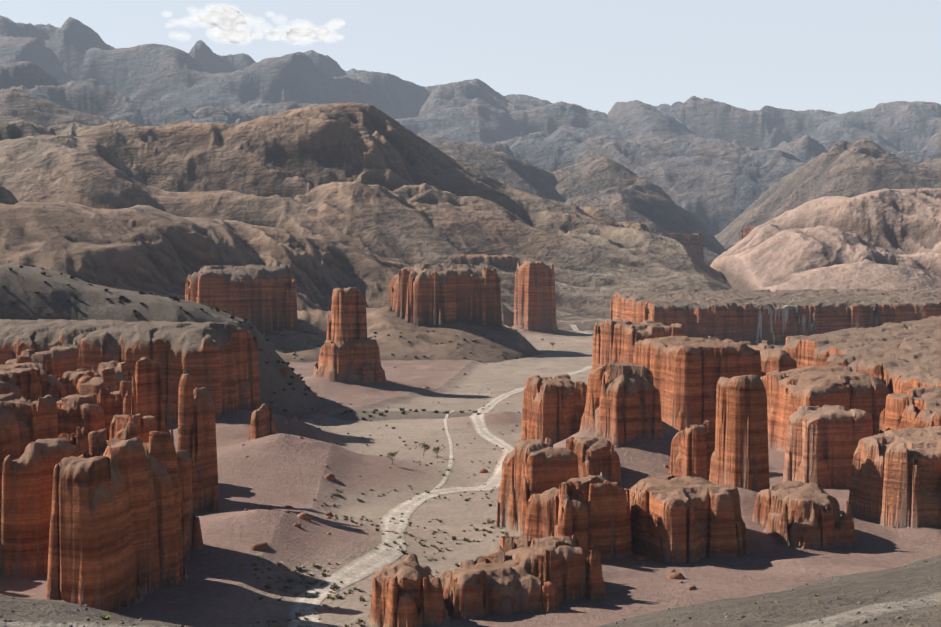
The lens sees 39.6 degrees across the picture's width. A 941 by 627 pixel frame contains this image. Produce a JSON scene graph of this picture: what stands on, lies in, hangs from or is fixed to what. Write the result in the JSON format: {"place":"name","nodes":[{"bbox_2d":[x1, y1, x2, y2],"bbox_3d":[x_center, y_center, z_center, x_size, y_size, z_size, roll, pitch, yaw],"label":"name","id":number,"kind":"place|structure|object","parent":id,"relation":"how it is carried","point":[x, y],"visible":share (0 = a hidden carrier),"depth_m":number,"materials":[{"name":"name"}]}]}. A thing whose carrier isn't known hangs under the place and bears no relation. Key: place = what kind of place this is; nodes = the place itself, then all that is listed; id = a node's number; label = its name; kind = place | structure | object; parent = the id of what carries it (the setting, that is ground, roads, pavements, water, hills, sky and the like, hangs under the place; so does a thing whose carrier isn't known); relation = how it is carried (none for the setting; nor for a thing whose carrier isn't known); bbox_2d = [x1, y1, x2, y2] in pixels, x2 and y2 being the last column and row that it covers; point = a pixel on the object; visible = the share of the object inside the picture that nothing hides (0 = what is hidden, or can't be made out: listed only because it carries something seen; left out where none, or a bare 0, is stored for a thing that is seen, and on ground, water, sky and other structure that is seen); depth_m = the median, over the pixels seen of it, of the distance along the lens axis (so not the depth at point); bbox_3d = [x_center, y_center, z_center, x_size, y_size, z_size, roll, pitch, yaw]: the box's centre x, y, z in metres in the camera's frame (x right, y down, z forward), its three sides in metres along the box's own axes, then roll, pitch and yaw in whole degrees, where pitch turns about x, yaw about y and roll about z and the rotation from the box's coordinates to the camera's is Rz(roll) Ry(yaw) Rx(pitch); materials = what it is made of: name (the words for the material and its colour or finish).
{"place":"outdoors","nodes":[
{"label":"outdoors","id":0,"kind":"place"},
{"bbox_2d":[168,4,344,45],"bbox_3d":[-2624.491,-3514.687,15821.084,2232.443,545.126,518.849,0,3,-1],"label":"cloud","id":1,"kind":"structure","parent":0,"point":[224,20],"depth_m":15791.20,"materials":[{"name":"white"}]},
{"bbox_2d":[288,325,592,626],"bbox_3d":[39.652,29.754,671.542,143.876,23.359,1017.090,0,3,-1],"label":"road track","id":2,"kind":"structure","parent":0,"point":[365,565],"depth_m":239.52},
{"bbox_2d":[0,15,940,626],"bbox_3d":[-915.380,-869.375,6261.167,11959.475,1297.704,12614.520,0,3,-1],"label":"desert terrain","id":3,"kind":"structure","parent":0,"point":[662,253],"depth_m":510.94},
{"bbox_2d":[2,265,517,419],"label":"hill shrubs","id":4,"kind":"object","parent":3,"relation":"on","point":[176,298],"depth_m":484.56,"materials":[{"name":"plant"}]},
{"bbox_2d":[386,451,398,464],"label":"tree","id":5,"kind":"object","parent":3,"relation":"on","point":[391,454],"visible":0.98,"depth_m":328.76,"materials":[{"name":"green plant"}]},
{"bbox_2d":[252,336,589,626],"bbox_3d":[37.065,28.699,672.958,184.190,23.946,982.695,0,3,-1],"label":"valley shrubs","id":6,"kind":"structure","parent":3,"relation":"on","point":[309,581],"depth_m":239.38,"materials":[{"name":"plant"}]},
{"bbox_2d":[416,442,432,455],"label":"tree","id":7,"kind":"object","parent":3,"relation":"on","point":[425,446],"visible":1,"depth_m":370.18,"materials":[{"name":"green plant"}]},
{"bbox_2d":[432,446,441,458],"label":"tree","id":8,"kind":"object","parent":3,"relation":"on","point":[437,449],"visible":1,"depth_m":364.64,"materials":[{"name":"green plant"}]},
{"bbox_2d":[431,410,454,494],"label":"dirt path","id":9,"kind":"structure","parent":3,"relation":"on","point":[441,483],"depth_m":369.19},
{"bbox_2d":[239,366,694,589],"bbox_3d":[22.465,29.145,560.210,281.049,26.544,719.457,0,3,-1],"label":"boulders","id":10,"kind":"object","parent":3,"relation":"on","point":[285,371],"visible":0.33,"depth_m":243.71,"materials":[{"name":"brown stone"}]},
{"bbox_2d":[0,562,940,626],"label":"gravel stones","id":11,"kind":"object","parent":3,"relation":"on","point":[864,621],"visible":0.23,"depth_m":31.05,"materials":[{"name":"stone"}]},
{"bbox_2d":[101,560,927,621],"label":"shrubs","id":12,"kind":"object","parent":3,"relation":"on","point":[106,617],"visible":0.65,"depth_m":35.61,"materials":[{"name":"plant"}]},
{"bbox_2d":[0,0,940,113],"label":"sky","id":13,"kind":"structure","parent":0,"point":[837,56],"materials":[{"name":"blue"}]},
{"bbox_2d":[755,305,815,343],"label":"waterfall","id":14,"kind":"object","parent":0,"point":[785,312],"visible":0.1,"depth_m":939.95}
]}

